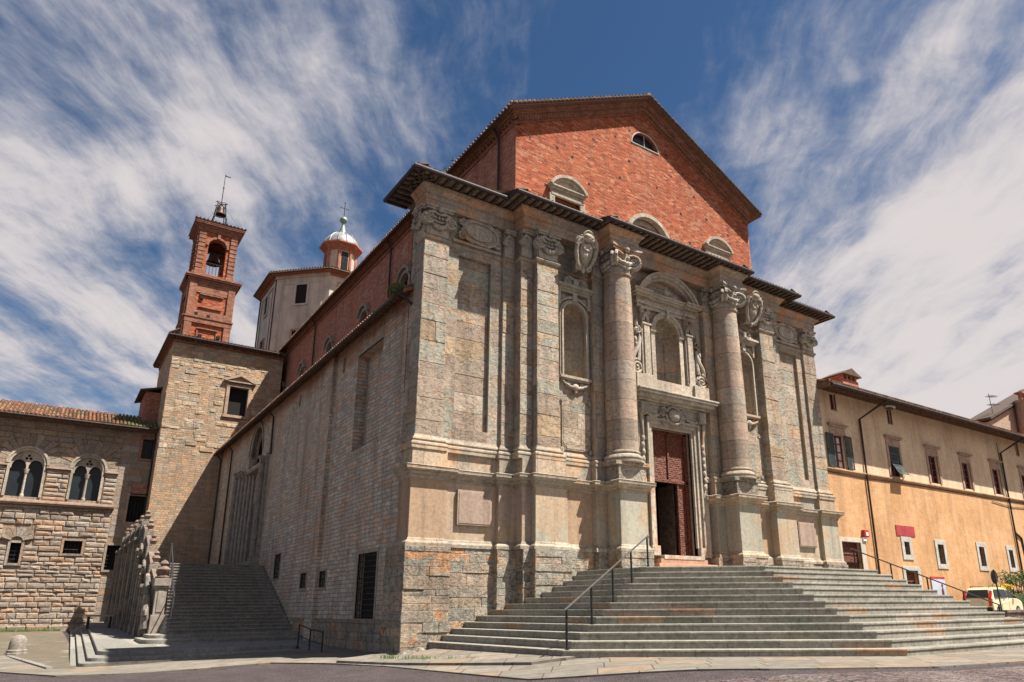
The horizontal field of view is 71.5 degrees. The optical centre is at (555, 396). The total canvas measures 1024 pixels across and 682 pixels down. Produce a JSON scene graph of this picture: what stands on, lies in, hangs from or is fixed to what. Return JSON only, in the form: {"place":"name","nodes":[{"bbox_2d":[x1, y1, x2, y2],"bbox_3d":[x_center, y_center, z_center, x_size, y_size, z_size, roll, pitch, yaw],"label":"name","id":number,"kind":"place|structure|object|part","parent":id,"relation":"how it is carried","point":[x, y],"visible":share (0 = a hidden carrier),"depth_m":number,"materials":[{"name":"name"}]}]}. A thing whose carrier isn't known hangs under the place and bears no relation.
{"place":"outdoors","nodes":[
{"label":"outdoors","id":0,"kind":"place"},
{"bbox_2d":[0,631,76,668],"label":"yard","id":1,"kind":"structure","parent":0,"point":[50,648],"depth_m":30.48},
{"bbox_2d":[4,635,28,654],"bbox_3d":[-20.393,9.461,26.892,0.702,0.860,0.702,-11,-19,31],"label":"stone bollard","id":2,"kind":"object","parent":1,"relation":"on","point":[17,645],"visible":0.88,"depth_m":26.71,"materials":[{"name":"beige stone"}]},
{"bbox_2d":[0,654,53,668],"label":"kerb","id":3,"kind":"structure","parent":1,"relation":"on","point":[44,666],"depth_m":22.96,"materials":[{"name":"stone"}]},
{"bbox_2d":[175,174,246,341],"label":"bell tower","id":4,"kind":"structure","parent":0,"point":[206,306],"depth_m":55.54,"materials":[{"name":"red brick"}]},
{"bbox_2d":[206,252,220,266],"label":"bell","id":5,"kind":"object","parent":4,"relation":"hanging from","point":[213,258],"visible":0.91,"depth_m":57.33,"materials":[{"name":"brown metal"}]},
{"bbox_2d":[214,206,224,217],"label":"bell","id":6,"kind":"object","parent":4,"relation":"hanging from","point":[220,212],"visible":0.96,"depth_m":58.63,"materials":[{"name":"grey metal"}]},
{"bbox_2d":[0,647,1023,680],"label":"pavement","id":7,"kind":"structure","parent":0,"point":[589,667],"depth_m":15.68,"materials":[{"name":"beige stone"}]},
{"bbox_2d":[286,641,330,649],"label":"access ramp","id":8,"kind":"structure","parent":7,"relation":"on","point":[305,645],"depth_m":26.61,"materials":[{"name":"grey concrete"}]},
{"bbox_2d":[297,624,323,651],"bbox_3d":[-8.711,8.659,25.102,0.050,1.155,2.850,11,-20,-34],"label":"ramp railing","id":9,"kind":"object","parent":7,"relation":"on","point":[321,643],"visible":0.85,"depth_m":25.10,"materials":[{"name":"metal"}]},
{"bbox_2d":[336,648,574,664],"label":"base slab","id":10,"kind":"structure","parent":7,"relation":"on","point":[484,658],"depth_m":17.95,"materials":[{"name":"beige stone"}]},
{"bbox_2d":[0,627,478,659],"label":"grass tufts","id":11,"kind":"object","parent":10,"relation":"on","point":[392,656],"visible":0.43,"depth_m":42.75,"materials":[{"name":"green plant"}]},
{"bbox_2d":[428,566,1023,658],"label":"grand staircase","id":12,"kind":"structure","parent":7,"relation":"on","point":[729,611],"depth_m":19.12,"materials":[{"name":"stone"}]},
{"bbox_2d":[563,535,649,649],"bbox_3d":[1.573,5.157,19.570,0.118,3.131,6.110,-9,-18,26],"label":"handrail","id":13,"kind":"object","parent":12,"relation":"on","point":[565,610],"visible":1,"depth_m":18.95,"materials":[{"name":"metal"}]},
{"bbox_2d":[850,548,1001,611],"bbox_3d":[14.966,7.714,28.543,6.541,3.131,0.119,3,-17,-11],"label":"handrail","id":14,"kind":"object","parent":12,"relation":"on","point":[927,578],"visible":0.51,"depth_m":28.60,"materials":[{"name":"metal"}]},
{"bbox_2d":[962,586,1022,611],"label":"parked car","id":15,"kind":"object","parent":7,"relation":"on","point":[1009,600],"visible":0.51,"depth_m":39.02,"materials":[{"name":"beige paint"}]},
{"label":"car window","id":16,"kind":"part","parent":15,"relation":"part of","materials":[{"name":"black glass"}]},
{"bbox_2d":[990,570,1002,611],"bbox_3d":[18.798,8.540,30.129,0.591,2.354,0.102,11,-20,-34],"label":"road sign","id":17,"kind":"object","parent":7,"relation":"on","point":[994,576],"visible":0.96,"depth_m":30.27,"materials":[{"name":"metal"}]},
{"bbox_2d":[997,570,1023,593],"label":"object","id":18,"kind":"object","parent":7,"relation":"on","point":[1013,578],"visible":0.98,"depth_m":43.04,"materials":[{"name":"green plant"}]},
{"bbox_2d":[1010,590,1023,609],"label":"clipped hedge","id":19,"kind":"object","parent":7,"relation":"on","point":[1020,596],"visible":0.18,"depth_m":42.38,"materials":[{"name":"green plant"}]},
{"bbox_2d":[991,584,1013,591],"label":"yellow flower bush","id":20,"kind":"object","parent":19,"relation":"on","point":[1006,587],"visible":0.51,"depth_m":41.97,"materials":[{"name":"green plant"}]},
{"bbox_2d":[0,631,1023,681],"bbox_3d":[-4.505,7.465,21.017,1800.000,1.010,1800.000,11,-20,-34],"label":"ground","id":21,"kind":"structure","parent":0,"point":[298,673],"depth_m":16.30,"materials":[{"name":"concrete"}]},
{"bbox_2d":[0,399,159,631],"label":"stone palace","id":22,"kind":"structure","parent":21,"relation":"on","point":[74,485],"depth_m":46.38,"materials":[{"name":"stone"}]},
{"bbox_2d":[4,540,24,565],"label":"grated window","id":23,"kind":"structure","parent":22,"relation":"in","point":[16,548],"depth_m":44.59,"materials":[{"name":"stone"}]},
{"bbox_2d":[1,446,49,497],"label":"twin light window","id":24,"kind":"structure","parent":22,"relation":"in","point":[27,465],"depth_m":45.93,"materials":[{"name":"stone"}]},
{"bbox_2d":[59,538,85,555],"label":"grated window","id":25,"kind":"structure","parent":22,"relation":"in","point":[69,546],"depth_m":46.36,"materials":[{"name":"stone"}]},
{"bbox_2d":[66,453,107,500],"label":"twin light window","id":26,"kind":"structure","parent":22,"relation":"in","point":[88,470],"depth_m":47.76,"materials":[{"name":"stone"}]},
{"bbox_2d":[101,543,120,571],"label":"grated window","id":27,"kind":"structure","parent":22,"relation":"in","point":[109,554],"depth_m":47.43,"materials":[{"name":"stone"}]},
{"bbox_2d":[123,493,147,523],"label":"grated window","id":28,"kind":"structure","parent":22,"relation":"in","point":[134,507],"depth_m":48.94,"materials":[{"name":"black metal"}]},
{"bbox_2d":[138,437,154,460],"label":"grated window","id":29,"kind":"structure","parent":22,"relation":"in","point":[146,446],"depth_m":50.20,"materials":[{"name":"glass"}]},
{"bbox_2d":[134,387,162,422],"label":"brick turret","id":30,"kind":"object","parent":22,"relation":"on","point":[148,399],"visible":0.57,"depth_m":52.34,"materials":[{"name":"red brick"}]},
{"bbox_2d":[69,563,306,666],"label":"side staircase","id":31,"kind":"structure","parent":21,"relation":"on","point":[222,609],"depth_m":29.94,"materials":[{"name":"stone"}]},
{"bbox_2d":[85,614,114,628],"bbox_3d":[-24.467,12.033,37.994,1.300,0.720,0.500,11,-20,-34],"label":"stone bench","id":32,"kind":"object","parent":31,"relation":"on","point":[109,621],"visible":0.88,"depth_m":37.87,"materials":[{"name":"stone"}]},
{"bbox_2d":[104,510,171,637],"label":"stair parapet","id":33,"kind":"structure","parent":31,"relation":"on","point":[140,583],"depth_m":34.22,"materials":[{"name":"stone"}]},
{"bbox_2d":[169,543,174,618],"bbox_3d":[-17.155,8.053,31.684,0.145,3.470,6.064,9,-19,-30],"label":"handrail","id":34,"kind":"object","parent":31,"relation":"on","point":[171,572],"visible":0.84,"depth_m":30.75,"materials":[{"name":"metal"}]},
{"bbox_2d":[144,328,285,563],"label":"stone tower","id":35,"kind":"structure","parent":21,"relation":"on","point":[216,395],"depth_m":50.62,"materials":[{"name":"stone"}]},
{"bbox_2d":[222,374,256,419],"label":"pedimented window","id":36,"kind":"structure","parent":35,"relation":"in","point":[235,399],"depth_m":52.81,"materials":[{"name":"brown stone"}]},
{"bbox_2d":[207,93,848,654],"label":"cathedral","id":37,"kind":"structure","parent":21,"relation":"on","point":[583,339],"depth_m":28.56,"materials":[{"name":"stone"}]},
{"bbox_2d":[272,552,281,580],"bbox_3d":[-13.422,8.253,34.530,0.330,1.310,1.160,11,-20,-34],"label":"grated window","id":38,"kind":"structure","parent":37,"relation":"in","point":[278,567],"depth_m":34.49,"materials":[{"name":"metal"}]},
{"bbox_2d":[280,381,284,393],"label":"clerestory window","id":39,"kind":"structure","parent":37,"relation":"in","point":[282,382],"depth_m":55.30,"materials":[{"name":"glass"}]},
{"bbox_2d":[296,361,306,378],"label":"clerestory window","id":40,"kind":"structure","parent":37,"relation":"in","point":[302,365],"depth_m":51.68,"materials":[{"name":"stone"}]},
{"bbox_2d":[299,570,307,590],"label":"grated window","id":41,"kind":"structure","parent":37,"relation":"in","point":[304,581],"depth_m":30.67,"materials":[{"name":"metal"}]},
{"bbox_2d":[318,568,326,589],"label":"grated window","id":42,"kind":"structure","parent":37,"relation":"in","point":[324,569],"depth_m":28.59,"materials":[{"name":"metal"}]},
{"bbox_2d":[323,336,334,354],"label":"clerestory window","id":43,"kind":"structure","parent":37,"relation":"in","point":[330,339],"depth_m":46.94,"materials":[{"name":"stone"}]},
{"bbox_2d":[356,303,369,324],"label":"clerestory window","id":44,"kind":"structure","parent":37,"relation":"in","point":[364,307],"depth_m":42.00,"materials":[{"name":"stone"}]},
{"bbox_2d":[352,547,378,619],"bbox_3d":[-6.495,6.572,24.738,0.330,2.480,2.060,11,-20,-34],"label":"grated window","id":45,"kind":"structure","parent":37,"relation":"in","point":[370,572],"depth_m":24.90,"materials":[{"name":"metal"}]},
{"bbox_2d":[387,282,404,295],"bbox_3d":[-5.660,-3.791,25.101,0.641,0.494,0.925,11,-20,-34],"label":"plant","id":46,"kind":"object","parent":37,"relation":"on","point":[395,287],"visible":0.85,"depth_m":24.98,"materials":[{"name":"green plant"}]},
{"bbox_2d":[395,265,410,284],"bbox_3d":[-7.867,-5.794,37.050,0.480,2.140,1.767,11,-20,-34],"label":"clerestory window","id":47,"kind":"structure","parent":37,"relation":"in","point":[404,270],"depth_m":37.36,"materials":[{"name":"stone"}]},
{"bbox_2d":[548,175,588,212],"bbox_3d":[0.445,-8.161,30.011,1.970,2.369,0.560,11,-20,-34],"label":"gable window","id":48,"kind":"structure","parent":37,"relation":"in","point":[565,187],"depth_m":30.09,"materials":[{"name":"stone"}]},
{"bbox_2d":[628,213,669,237],"bbox_3d":[4.173,-7.265,32.586,2.760,2.260,0.460,11,-20,-34],"label":"gable arched window","id":49,"kind":"structure","parent":37,"relation":"in","point":[637,219],"depth_m":32.90,"materials":[{"name":"stone"}]},
{"bbox_2d":[652,429,692,555],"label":"church door","id":50,"kind":"structure","parent":37,"relation":"in","point":[669,448],"depth_m":28.97,"materials":[{"name":"brown wood"}]},
{"bbox_2d":[702,236,733,260],"bbox_3d":[7.961,-6.716,35.080,1.970,2.369,0.560,11,-20,-34],"label":"gable window","id":51,"kind":"structure","parent":37,"relation":"in","point":[717,246],"depth_m":35.16,"materials":[{"name":"stone"}]},
{"bbox_2d":[817,379,1023,600],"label":"ochre building","id":52,"kind":"structure","parent":21,"relation":"on","point":[948,487],"depth_m":41.13,"materials":[{"name":"paint"}]},
{"bbox_2d":[829,393,836,411],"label":"attic window","id":53,"kind":"structure","parent":52,"relation":"in","point":[830,396],"depth_m":38.29,"materials":[{"name":"brown wood"}]},
{"bbox_2d":[825,422,854,469],"bbox_3d":[14.905,2.615,37.482,2.240,2.380,0.440,11,-20,-34],"label":"framed window","id":54,"kind":"structure","parent":52,"relation":"in","point":[836,451],"depth_m":37.57,"materials":[{"name":"grey wood"}]},
{"bbox_2d":[822,368,861,386],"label":"brick chimney","id":55,"kind":"object","parent":52,"relation":"on","point":[851,376],"visible":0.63,"depth_m":45.16,"materials":[{"name":"brick"}]},
{"bbox_2d":[839,537,867,568],"bbox_3d":[14.974,8.363,35.904,2.280,2.420,0.300,11,-20,-34],"label":"side door","id":56,"kind":"structure","parent":52,"relation":"in","point":[847,554],"depth_m":36.17,"materials":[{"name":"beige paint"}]},
{"bbox_2d":[861,530,869,540],"bbox_3d":[16.041,7.187,36.785,0.470,0.560,0.200,11,-20,-34],"label":"alarm box","id":57,"kind":"object","parent":52,"relation":"attached to","point":[865,533],"visible":1,"depth_m":36.71,"materials":[{"name":"red paint"}]},
{"bbox_2d":[886,409,892,424],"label":"attic window","id":58,"kind":"structure","parent":52,"relation":"in","point":[886,409],"depth_m":41.25,"materials":[{"name":"brown wood"}]},
{"bbox_2d":[885,404,895,409],"bbox_3d":[18.951,0.638,40.224,0.544,0.430,1.626,-8,-18,23],"label":"wall lamp","id":59,"kind":"object","parent":52,"relation":"attached to","point":[889,406],"visible":1,"depth_m":39.63,"materials":[{"name":"metal"}]},
{"bbox_2d":[883,434,909,477],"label":"framed window","id":60,"kind":"structure","parent":52,"relation":"in","point":[892,443],"depth_m":40.37,"materials":[{"name":"brown stone"}]},
{"bbox_2d":[895,525,914,536],"bbox_3d":[19.291,7.409,39.202,1.870,0.560,0.035,11,-20,-34],"label":"plaque","id":61,"kind":"object","parent":52,"relation":"attached to","point":[901,530],"depth_m":39.15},
{"bbox_2d":[900,536,913,559],"bbox_3d":[19.161,8.334,39.014,1.040,1.240,0.345,11,-20,-34],"label":"barred window","id":62,"kind":"structure","parent":52,"relation":"in","point":[903,539],"depth_m":38.90,"materials":[{"name":"grey stone"}]},
{"bbox_2d":[902,566,922,588],"bbox_3d":[19.292,10.160,38.525,1.750,2.000,0.300,11,-20,-34],"label":"side door","id":63,"kind":"structure","parent":52,"relation":"in","point":[907,575],"depth_m":38.76,"materials":[{"name":"brown stone"}]},
{"bbox_2d":[923,444,942,484],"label":"framed window","id":64,"kind":"structure","parent":52,"relation":"in","point":[931,450],"depth_m":42.85,"materials":[{"name":"brown stone"}]},
{"bbox_2d":[930,577,946,594],"bbox_3d":[21.465,10.805,39.737,1.450,1.420,0.090,11,-20,-34],"label":"notice board","id":65,"kind":"object","parent":52,"relation":"attached to","point":[939,587],"visible":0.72,"depth_m":39.78,"materials":[{"name":"white paper"}]},
{"bbox_2d":[934,539,949,568],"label":"barred window","id":66,"kind":"structure","parent":52,"relation":"in","point":[936,542],"depth_m":40.84,"materials":[{"name":"grey stone"}]},
{"bbox_2d":[956,452,974,489],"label":"framed window","id":67,"kind":"structure","parent":52,"relation":"in","point":[963,457],"depth_m":45.04,"materials":[{"name":"brown stone"}]},
{"bbox_2d":[975,542,989,570],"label":"barred window","id":68,"kind":"structure","parent":52,"relation":"in","point":[978,544],"depth_m":43.52,"materials":[{"name":"grey stone"}]},
{"bbox_2d":[987,459,1004,494],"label":"framed window","id":69,"kind":"structure","parent":52,"relation":"in","point":[993,464],"depth_m":47.28,"materials":[{"name":"brown stone"}]},
{"bbox_2d":[1005,546,1017,571],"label":"barred window","id":70,"kind":"structure","parent":52,"relation":"in","point":[1008,548],"depth_m":45.63,"materials":[{"name":"grey stone"}]},
{"bbox_2d":[1016,465,1023,497],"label":"framed window","id":71,"kind":"structure","parent":52,"relation":"in","point":[1020,468],"depth_m":49.29,"materials":[{"name":"brown stone"}]},
{"bbox_2d":[971,389,1023,432],"bbox_3d":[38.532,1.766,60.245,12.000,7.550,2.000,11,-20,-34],"label":"house","id":72,"kind":"structure","parent":21,"relation":"on","point":[1003,414],"depth_m":58.31,"materials":[{"name":"paint"}]},
{"bbox_2d":[985,394,999,420],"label":"tv antenna","id":73,"kind":"object","parent":72,"relation":"on","point":[990,404],"visible":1,"depth_m":57.22,"materials":[{"name":"metal"}]},
{"bbox_2d":[1013,391,1023,433],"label":"round chimney","id":74,"kind":"object","parent":72,"relation":"on","point":[1019,407],"visible":0.91,"depth_m":58.73,"materials":[{"name":"brown brick"}]},
{"bbox_2d":[994,610,1023,622],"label":"wall","id":75,"kind":"structure","parent":21,"relation":"on","point":[1015,613],"depth_m":30.51,"materials":[{"name":"grey stone"}]},
{"bbox_2d":[0,0,1023,418],"label":"sky","id":76,"kind":"structure","parent":0,"point":[878,145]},
{"bbox_2d":[698,666,1023,681],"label":"cobbled road","id":77,"kind":"structure","parent":0,"point":[1009,674],"depth_m":11.74,"materials":[{"name":"grey stone"}]}
]}

